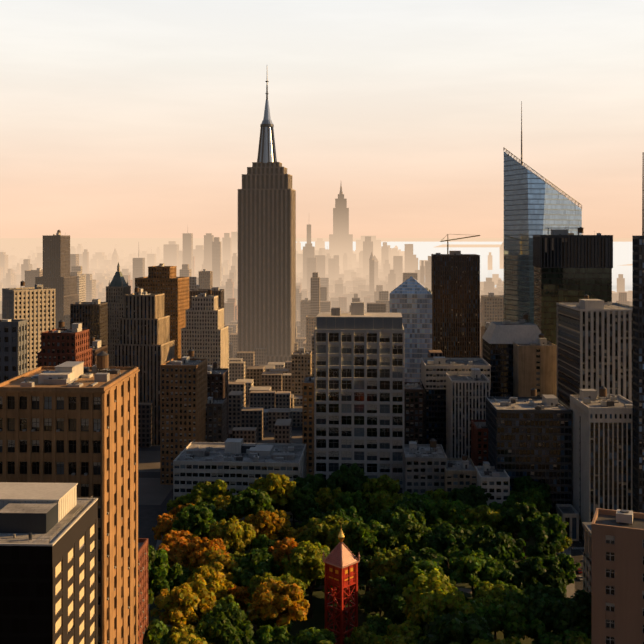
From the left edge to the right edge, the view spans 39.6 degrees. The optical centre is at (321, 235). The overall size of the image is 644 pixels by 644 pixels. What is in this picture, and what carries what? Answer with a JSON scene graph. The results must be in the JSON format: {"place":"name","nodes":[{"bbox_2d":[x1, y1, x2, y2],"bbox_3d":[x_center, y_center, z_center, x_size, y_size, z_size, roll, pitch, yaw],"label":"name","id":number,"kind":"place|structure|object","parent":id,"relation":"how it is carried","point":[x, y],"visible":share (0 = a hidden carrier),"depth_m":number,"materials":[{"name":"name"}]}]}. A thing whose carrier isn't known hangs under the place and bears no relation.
{"place":"outdoors","nodes":[
{"label":"outdoors","id":0,"kind":"place"},
{"bbox_2d":[0,482,97,643],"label":"black glass block","id":1,"kind":"structure","parent":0,"point":[48,563],"depth_m":176.59,"materials":[{"name":"glass"}]},
{"bbox_2d":[0,351,139,643],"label":"brown office block","id":2,"kind":"structure","parent":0,"point":[71,422],"depth_m":231.01,"materials":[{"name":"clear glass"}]},
{"bbox_2d":[0,238,631,506],"bbox_3d":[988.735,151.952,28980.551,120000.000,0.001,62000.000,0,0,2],"label":"ground","id":3,"kind":"structure","parent":0,"point":[153,491],"depth_m":10735.97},
{"bbox_2d":[2,281,54,371],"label":"cream slab","id":4,"kind":"structure","parent":3,"relation":"on","point":[35,306],"depth_m":706.47,"materials":[{"name":"beige concrete"}]},
{"bbox_2d":[35,230,78,328],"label":"building","id":5,"kind":"structure","parent":3,"relation":"on","point":[59,279],"depth_m":1015.53,"materials":[{"name":"grey concrete"}]},
{"bbox_2d":[38,320,91,366],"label":"brick block","id":6,"kind":"structure","parent":3,"relation":"on","point":[59,346],"depth_m":525.55,"materials":[{"name":"red brick"}]},
{"bbox_2d":[70,299,107,353],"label":"dark slab","id":7,"kind":"structure","parent":3,"relation":"on","point":[92,316],"depth_m":805.53,"materials":[{"name":"brown brick"}]},
{"bbox_2d":[106,262,130,366],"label":"gothic tower","id":8,"kind":"structure","parent":3,"relation":"on","point":[118,288],"depth_m":857.19,"materials":[{"name":"dark grey stone"},{"name":"dark glass"},{"name":"green copper"}]},
{"bbox_2d":[114,286,174,444],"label":"high-rise building","id":9,"kind":"structure","parent":3,"relation":"on","point":[145,344],"depth_m":654.00,"materials":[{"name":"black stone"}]},
{"bbox_2d":[135,263,188,357],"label":"brown tower","id":10,"kind":"structure","parent":3,"relation":"on","point":[167,282],"depth_m":853.87,"materials":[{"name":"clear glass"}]},
{"bbox_2d":[160,349,206,484],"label":"brown block","id":11,"kind":"structure","parent":3,"relation":"on","point":[183,391],"depth_m":546.30,"materials":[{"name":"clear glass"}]},
{"bbox_2d":[181,289,227,367],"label":"high-rise building","id":12,"kind":"structure","parent":3,"relation":"on","point":[204,333],"depth_m":803.56,"materials":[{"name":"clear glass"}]},
{"bbox_2d":[206,390,226,441],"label":"dark block","id":13,"kind":"structure","parent":3,"relation":"on","point":[216,418],"depth_m":570.47,"materials":[{"name":"black glass"}]},
{"bbox_2d":[207,362,228,437],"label":"dark block","id":14,"kind":"structure","parent":3,"relation":"on","point":[217,379],"depth_m":610.92,"materials":[{"name":"black glass"}]},
{"bbox_2d":[235,79,295,364],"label":"skyscraper","id":15,"kind":"structure","parent":3,"relation":"on","point":[267,256],"depth_m":1013.98,"materials":[{"name":"stone"}]},
{"bbox_2d":[35,186,503,294],"bbox_3d":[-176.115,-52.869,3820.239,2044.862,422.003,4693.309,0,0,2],"label":"distant skyline","id":16,"kind":"structure","parent":3,"relation":"on","point":[208,252],"depth_m":3345.56},
{"bbox_2d":[291,347,311,395],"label":"block","id":17,"kind":"structure","parent":3,"relation":"on","point":[301,363],"depth_m":818.70,"materials":[{"name":"brown concrete"}]},
{"bbox_2d":[302,375,313,475],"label":"building","id":18,"kind":"structure","parent":3,"relation":"on","point":[308,411],"depth_m":558.03,"materials":[{"name":"brown brick"}]},
{"bbox_2d":[0,241,631,447],"bbox_3d":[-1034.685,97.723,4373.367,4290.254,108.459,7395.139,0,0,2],"label":"city blocks","id":19,"kind":"structure","parent":3,"relation":"on","point":[259,384],"depth_m":1496.68,"materials":[{"name":"beige concrete"}]},
{"bbox_2d":[390,276,431,382],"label":"high-rise building","id":20,"kind":"structure","parent":3,"relation":"on","point":[411,299],"depth_m":655.41,"materials":[{"name":"blue glass"}]},
{"bbox_2d":[431,234,479,357],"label":"dark slab tower","id":21,"kind":"structure","parent":3,"relation":"on","point":[455,282],"depth_m":714.18,"materials":[{"name":"black glass"}]},
{"bbox_2d":[481,292,503,325],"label":"block","id":22,"kind":"structure","parent":3,"relation":"on","point":[492,307],"depth_m":991.61,"materials":[{"name":"beige concrete"}]},
{"bbox_2d":[503,101,581,322],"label":"glass skyscraper","id":23,"kind":"structure","parent":3,"relation":"on","point":[534,204],"depth_m":688.33,"materials":[{"name":"glass"}]},
{"bbox_2d":[0,0,643,237],"label":"sky","id":24,"kind":"structure","parent":0,"point":[119,118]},
{"bbox_2d":[314,302,403,493],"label":"grid office block","id":25,"kind":"structure","parent":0,"point":[358,385],"depth_m":497.52,"materials":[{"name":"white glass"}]},
{"bbox_2d":[138,507,583,643],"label":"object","id":26,"kind":"structure","parent":0,"point":[147,519],"depth_m":385.06,"materials":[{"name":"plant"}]},
{"bbox_2d":[0,302,27,382],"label":"slate block","id":27,"kind":"structure","parent":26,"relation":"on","point":[13,348],"depth_m":331.67,"materials":[{"name":"grey concrete"}]},
{"bbox_2d":[138,538,147,643],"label":"building","id":28,"kind":"structure","parent":26,"relation":"on","point":[142,586],"depth_m":279.21,"materials":[{"name":"red brick"}]},
{"bbox_2d":[143,619,174,643],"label":"tree","id":29,"kind":"object","parent":26,"relation":"on","point":[157,631],"visible":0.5,"depth_m":281.65,"materials":[{"name":"green plant"}]},
{"bbox_2d":[152,513,177,539],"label":"tree","id":30,"kind":"object","parent":26,"relation":"on","point":[164,524],"visible":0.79,"depth_m":418.24,"materials":[{"name":"orange plant"}]},
{"bbox_2d":[148,544,187,624],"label":"tree","id":31,"kind":"object","parent":26,"relation":"on","point":[162,574],"visible":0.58,"depth_m":332.75,"materials":[{"name":"green plant"}]},
{"bbox_2d":[157,543,187,567],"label":"tree","id":32,"kind":"object","parent":26,"relation":"on","point":[175,556],"visible":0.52,"depth_m":364.62,"materials":[{"name":"orange plant"}]},
{"bbox_2d":[162,530,194,565],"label":"tree","id":33,"kind":"object","parent":26,"relation":"on","point":[181,540],"visible":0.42,"depth_m":376.60,"materials":[{"name":"orange plant"}]},
{"bbox_2d":[149,577,215,628],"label":"tree","id":34,"kind":"object","parent":26,"relation":"on","point":[186,604],"visible":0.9,"depth_m":306.49,"materials":[{"name":"yellow plant"}]},
{"bbox_2d":[167,624,216,643],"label":"tree","id":35,"kind":"object","parent":26,"relation":"on","point":[185,635],"visible":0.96,"depth_m":283.82,"materials":[{"name":"yellow plant"}]},
{"bbox_2d":[172,503,216,535],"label":"tree","id":36,"kind":"object","parent":26,"relation":"on","point":[195,520],"visible":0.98,"depth_m":402.25,"materials":[{"name":"green plant"}]},
{"bbox_2d":[185,537,229,567],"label":"tree","id":37,"kind":"object","parent":26,"relation":"on","point":[197,547],"visible":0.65,"depth_m":363.11,"materials":[{"name":"orange plant"}]},
{"bbox_2d":[187,566,233,602],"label":"tree","id":38,"kind":"object","parent":26,"relation":"on","point":[219,584],"visible":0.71,"depth_m":337.26,"materials":[{"name":"yellow plant"}]},
{"bbox_2d":[186,479,235,504],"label":"tree","id":39,"kind":"object","parent":26,"relation":"on","point":[207,492],"visible":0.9,"depth_m":448.17,"materials":[{"name":"green plant"}]},
{"bbox_2d":[188,547,242,586],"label":"tree","id":40,"kind":"object","parent":26,"relation":"on","point":[216,561],"visible":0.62,"depth_m":354.75,"materials":[{"name":"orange plant"}]},
{"bbox_2d":[194,602,254,643],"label":"tree","id":41,"kind":"object","parent":26,"relation":"on","point":[219,624],"visible":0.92,"depth_m":290.57,"materials":[{"name":"green plant"}]},
{"bbox_2d":[209,516,255,553],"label":"tree","id":42,"kind":"object","parent":26,"relation":"on","point":[232,533],"visible":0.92,"depth_m":381.13,"materials":[{"name":"yellow plant"}]},
{"bbox_2d":[173,438,305,520],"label":"ribbon block","id":43,"kind":"structure","parent":26,"relation":"on","point":[237,464],"depth_m":481.63,"materials":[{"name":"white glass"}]},
{"bbox_2d":[227,584,251,614],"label":"tree","id":44,"kind":"object","parent":26,"relation":"on","point":[241,595],"visible":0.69,"depth_m":338.19,"materials":[{"name":"orange plant"}]},
{"bbox_2d":[225,487,274,552],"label":"tree","id":45,"kind":"object","parent":26,"relation":"on","point":[247,501],"visible":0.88,"depth_m":420.25,"materials":[{"name":"green plant"}]},
{"bbox_2d":[228,548,280,586],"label":"tree","id":46,"kind":"object","parent":26,"relation":"on","point":[257,562],"visible":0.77,"depth_m":351.79,"materials":[{"name":"green plant"}]},
{"bbox_2d":[240,510,284,541],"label":"tree","id":47,"kind":"object","parent":26,"relation":"on","point":[266,522],"visible":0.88,"depth_m":404.68,"materials":[{"name":"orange plant"}]},
{"bbox_2d":[249,473,295,510],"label":"tree","id":48,"kind":"object","parent":26,"relation":"on","point":[276,486],"visible":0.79,"depth_m":445.75,"materials":[{"name":"yellow plant"}]},
{"bbox_2d":[253,625,292,643],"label":"tree","id":49,"kind":"object","parent":26,"relation":"on","point":[267,634],"visible":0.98,"depth_m":295.79,"materials":[{"name":"green plant"}]},
{"bbox_2d":[247,571,306,600],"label":"tree","id":50,"kind":"object","parent":26,"relation":"on","point":[255,581],"visible":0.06,"depth_m":335.59,"materials":[{"name":"green plant"}]},
{"bbox_2d":[247,578,309,626],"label":"tree","id":51,"kind":"object","parent":26,"relation":"on","point":[282,603],"visible":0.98,"depth_m":306.72,"materials":[{"name":"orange plant"}]},
{"bbox_2d":[268,537,313,581],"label":"tree","id":52,"kind":"object","parent":26,"relation":"on","point":[286,545],"visible":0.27,"depth_m":359.17,"materials":[{"name":"orange plant"}]},
{"bbox_2d":[276,541,329,617],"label":"tree","id":53,"kind":"object","parent":26,"relation":"on","point":[305,564],"visible":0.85,"depth_m":350.13,"materials":[{"name":"green plant"}]},
{"bbox_2d":[284,487,322,521],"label":"tree","id":54,"kind":"object","parent":26,"relation":"on","point":[299,504],"visible":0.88,"depth_m":445.65,"materials":[{"name":"green plant"}]},
{"bbox_2d":[294,473,325,497],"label":"tree","id":55,"kind":"object","parent":26,"relation":"on","point":[316,482],"visible":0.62,"depth_m":459.75,"materials":[{"name":"green plant"}]},
{"bbox_2d":[290,627,335,643],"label":"tree","id":56,"kind":"object","parent":26,"relation":"on","point":[312,635],"visible":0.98,"depth_m":292.83,"materials":[{"name":"green plant"}]},
{"bbox_2d":[298,514,354,551],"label":"tree","id":57,"kind":"object","parent":26,"relation":"on","point":[325,531],"visible":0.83,"depth_m":378.93,"materials":[{"name":"green plant"}]},
{"bbox_2d":[314,487,341,511],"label":"tree","id":58,"kind":"object","parent":26,"relation":"on","point":[325,498],"visible":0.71,"depth_m":446.48,"materials":[{"name":"green plant"}]},
{"bbox_2d":[322,526,359,643],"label":"tower","id":59,"kind":"structure","parent":26,"relation":"on","point":[340,560],"depth_m":325.78,"materials":[{"name":"paint"}]},
{"bbox_2d":[324,490,367,519],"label":"tree","id":60,"kind":"object","parent":26,"relation":"on","point":[345,500],"visible":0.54,"depth_m":430.07,"materials":[{"name":"green plant"}]},
{"bbox_2d":[325,463,372,499],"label":"tree","id":61,"kind":"object","parent":26,"relation":"on","point":[345,478],"visible":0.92,"depth_m":456.79,"materials":[{"name":"green plant"}]},
{"bbox_2d":[344,625,379,643],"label":"tree","id":62,"kind":"object","parent":26,"relation":"on","point":[363,634],"visible":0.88,"depth_m":297.90,"materials":[{"name":"green plant"}]},
{"bbox_2d":[343,518,399,594],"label":"tree","id":63,"kind":"object","parent":26,"relation":"on","point":[374,536],"visible":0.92,"depth_m":373.11,"materials":[{"name":"green plant"}]},
{"bbox_2d":[352,613,392,643],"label":"tree","id":64,"kind":"object","parent":26,"relation":"on","point":[376,624],"visible":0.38,"depth_m":311.74,"materials":[{"name":"green plant"}]},
{"bbox_2d":[350,576,398,616],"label":"tree","id":65,"kind":"object","parent":26,"relation":"on","point":[381,590],"visible":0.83,"depth_m":333.17,"materials":[{"name":"green plant"}]},
{"bbox_2d":[361,474,402,510],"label":"tree","id":66,"kind":"object","parent":26,"relation":"on","point":[387,485],"visible":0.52,"depth_m":454.53,"materials":[{"name":"green plant"}]},
{"bbox_2d":[369,490,402,516],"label":"tree","id":67,"kind":"object","parent":26,"relation":"on","point":[386,501],"visible":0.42,"depth_m":429.00,"materials":[{"name":"green plant"}]},
{"bbox_2d":[368,545,410,585],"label":"tree","id":68,"kind":"object","parent":26,"relation":"on","point":[388,565],"visible":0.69,"depth_m":348.64,"materials":[{"name":"green plant"}]},
{"bbox_2d":[375,620,425,643],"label":"tree","id":69,"kind":"object","parent":26,"relation":"on","point":[413,632],"visible":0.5,"depth_m":293.55,"materials":[{"name":"green plant"}]},
{"bbox_2d":[377,501,425,530],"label":"tree","id":70,"kind":"object","parent":26,"relation":"on","point":[386,517],"visible":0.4,"depth_m":403.90,"materials":[{"name":"green plant"}]},
{"bbox_2d":[382,592,427,631],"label":"tree","id":71,"kind":"object","parent":26,"relation":"on","point":[394,614],"visible":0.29,"depth_m":321.81,"materials":[{"name":"green plant"}]},
{"bbox_2d":[386,513,441,553],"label":"tree","id":72,"kind":"object","parent":26,"relation":"on","point":[412,532],"visible":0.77,"depth_m":376.12,"materials":[{"name":"green plant"}]},
{"bbox_2d":[403,438,446,494],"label":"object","id":73,"kind":"structure","parent":26,"relation":"on","point":[423,468],"depth_m":474.17,"materials":[{"name":"grey concrete"}]},
{"bbox_2d":[395,558,456,635],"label":"tree","id":74,"kind":"object","parent":26,"relation":"on","point":[415,571],"visible":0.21,"depth_m":334.84,"materials":[{"name":"green plant"}]},
{"bbox_2d":[400,547,453,579],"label":"tree","id":75,"kind":"object","parent":26,"relation":"on","point":[425,553],"visible":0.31,"depth_m":347.23,"materials":[{"name":"green plant"}]},
{"bbox_2d":[402,568,476,626],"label":"tree","id":76,"kind":"object","parent":26,"relation":"on","point":[432,595],"visible":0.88,"depth_m":300.58,"materials":[{"name":"green plant"}]},
{"bbox_2d":[427,520,472,570],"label":"tree","id":77,"kind":"object","parent":26,"relation":"on","point":[447,539],"visible":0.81,"depth_m":374.55,"materials":[{"name":"green plant"}]},
{"bbox_2d":[426,499,473,559],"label":"tree","id":78,"kind":"object","parent":26,"relation":"on","point":[441,511],"visible":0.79,"depth_m":413.32,"materials":[{"name":"green plant"}]},
{"bbox_2d":[417,611,494,643],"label":"tree","id":79,"kind":"object","parent":26,"relation":"on","point":[458,627],"visible":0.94,"depth_m":278.94,"materials":[{"name":"green plant"}]},
{"bbox_2d":[447,484,491,507],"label":"tree","id":80,"kind":"object","parent":26,"relation":"on","point":[474,496],"visible":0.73,"depth_m":444.89,"materials":[{"name":"green plant"}]},
{"bbox_2d":[448,548,505,597],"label":"tree","id":81,"kind":"object","parent":26,"relation":"on","point":[472,568],"visible":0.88,"depth_m":344.41,"materials":[{"name":"green plant"}]},
{"bbox_2d":[451,504,507,533],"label":"tree","id":82,"kind":"object","parent":26,"relation":"on","point":[482,515],"visible":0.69,"depth_m":412.92,"materials":[{"name":"green plant"}]},
{"bbox_2d":[457,525,527,570],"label":"tree","id":83,"kind":"object","parent":26,"relation":"on","point":[502,547],"visible":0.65,"depth_m":358.64,"materials":[{"name":"green plant"}]},
{"bbox_2d":[475,461,509,528],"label":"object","id":84,"kind":"structure","parent":26,"relation":"on","point":[493,482],"depth_m":450.04,"materials":[{"name":"white concrete"}]},
{"bbox_2d":[474,581,517,639],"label":"tree","id":85,"kind":"object","parent":26,"relation":"on","point":[487,594],"visible":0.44,"depth_m":321.21,"materials":[{"name":"green plant"}]},
{"bbox_2d":[474,559,527,593],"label":"tree","id":86,"kind":"object","parent":26,"relation":"on","point":[511,575],"visible":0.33,"depth_m":346.15,"materials":[{"name":"green plant"}]},
{"bbox_2d":[485,590,546,643],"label":"tree","id":87,"kind":"object","parent":26,"relation":"on","point":[506,615],"visible":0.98,"depth_m":305.58,"materials":[{"name":"green plant"}]},
{"bbox_2d":[496,501,540,558],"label":"tree","id":88,"kind":"object","parent":26,"relation":"on","point":[515,516],"visible":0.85,"depth_m":410.34,"materials":[{"name":"green plant"}]},
{"bbox_2d":[486,387,571,515],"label":"dark glass block","id":89,"kind":"structure","parent":26,"relation":"on","point":[531,437],"depth_m":464.11,"materials":[{"name":"glass"}]},
{"bbox_2d":[506,487,552,541],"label":"tree","id":90,"kind":"object","parent":26,"relation":"on","point":[532,495],"visible":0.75,"depth_m":440.86,"materials":[{"name":"green plant"}]},
{"bbox_2d":[510,476,551,503],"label":"tree","id":91,"kind":"object","parent":26,"relation":"on","point":[521,484],"visible":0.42,"depth_m":456.62,"materials":[{"name":"green plant"}]},
{"bbox_2d":[512,557,566,593],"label":"tree","id":92,"kind":"object","parent":26,"relation":"on","point":[547,572],"visible":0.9,"depth_m":348.39,"materials":[{"name":"green plant"}]},
{"bbox_2d":[526,540,555,557],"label":"tree","id":93,"kind":"object","parent":26,"relation":"on","point":[540,549],"visible":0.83,"depth_m":387.62,"materials":[{"name":"green plant"}]},
{"bbox_2d":[517,513,568,548],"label":"tree","id":94,"kind":"object","parent":26,"relation":"on","point":[547,527],"visible":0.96,"depth_m":397.46,"materials":[{"name":"green plant"}]},
{"bbox_2d":[524,582,565,633],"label":"tree","id":95,"kind":"object","parent":26,"relation":"on","point":[540,594],"visible":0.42,"depth_m":315.42,"materials":[{"name":"green plant"}]},
{"bbox_2d":[542,553,580,585],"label":"tree","id":96,"kind":"object","parent":26,"relation":"on","point":[567,566],"visible":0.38,"depth_m":361.00,"materials":[{"name":"green plant"}]},
{"bbox_2d":[537,626,588,643],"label":"tree","id":97,"kind":"object","parent":26,"relation":"on","point":[546,638],"visible":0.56,"depth_m":296.14,"materials":[{"name":"green plant"}]},
{"bbox_2d":[539,589,590,639],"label":"tree","id":98,"kind":"object","parent":26,"relation":"on","point":[574,613],"visible":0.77,"depth_m":303.17,"materials":[{"name":"green plant"}]},
{"bbox_2d":[555,504,578,540],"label":"building","id":99,"kind":"structure","parent":26,"relation":"on","point":[569,513],"depth_m":446.35,"materials":[{"name":"black concrete"}]},
{"bbox_2d":[582,522,591,594],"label":"building","id":100,"kind":"structure","parent":26,"relation":"on","point":[587,560],"depth_m":327.23,"materials":[{"name":"stone"}]},
{"bbox_2d":[570,386,631,539],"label":"office building","id":101,"kind":"structure","parent":26,"relation":"on","point":[602,449],"depth_m":433.11,"materials":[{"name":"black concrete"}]},
{"bbox_2d":[632,152,643,512],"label":"dark tower","id":102,"kind":"structure","parent":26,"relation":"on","point":[638,374],"depth_m":424.18,"materials":[{"name":"black glass"},{"name":"metal"}]},
{"bbox_2d":[404,382,422,443],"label":"dark block","id":103,"kind":"structure","parent":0,"point":[413,411],"depth_m":541.12,"materials":[{"name":"black glass"}]},
{"bbox_2d":[421,357,490,453],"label":"office building","id":104,"kind":"structure","parent":0,"point":[434,370],"depth_m":560.55,"materials":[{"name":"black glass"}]},
{"bbox_2d":[444,450,476,491],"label":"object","id":105,"kind":"structure","parent":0,"point":[460,473],"depth_m":465.71,"materials":[{"name":"white concrete"}]},
{"bbox_2d":[296,242,631,291],"bbox_3d":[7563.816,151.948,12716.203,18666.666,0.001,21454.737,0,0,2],"label":"river water","id":106,"kind":"structure","parent":0,"point":[622,254],"depth_m":7696.07,"materials":[{"name":"grey liquid"}]},
{"bbox_2d":[446,368,489,457],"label":"office building","id":107,"kind":"structure","parent":0,"point":[467,394],"depth_m":525.03,"materials":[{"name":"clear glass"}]},
{"bbox_2d":[471,420,487,465],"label":"brown block","id":108,"kind":"structure","parent":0,"point":[479,442],"depth_m":495.15,"materials":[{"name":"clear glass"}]},
{"bbox_2d":[482,313,540,396],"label":"office building","id":109,"kind":"structure","parent":0,"point":[499,338],"depth_m":594.27,"materials":[{"name":"black glass"}]},
{"bbox_2d":[513,333,556,396],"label":"building","id":110,"kind":"structure","parent":0,"point":[535,365],"depth_m":572.99,"materials":[{"name":"beige concrete"}]},
{"bbox_2d":[533,227,612,344],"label":"green glass tower","id":111,"kind":"structure","parent":0,"point":[570,268],"depth_m":602.61,"materials":[{"name":"glass"}]},
{"bbox_2d":[556,294,631,407],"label":"white banded tower","id":112,"kind":"structure","parent":0,"point":[594,343],"depth_m":512.46,"materials":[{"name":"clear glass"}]},
{"bbox_2d":[591,508,643,643],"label":"apartment building","id":113,"kind":"structure","parent":0,"point":[617,576],"depth_m":193.91,"materials":[{"name":"beige concrete"}]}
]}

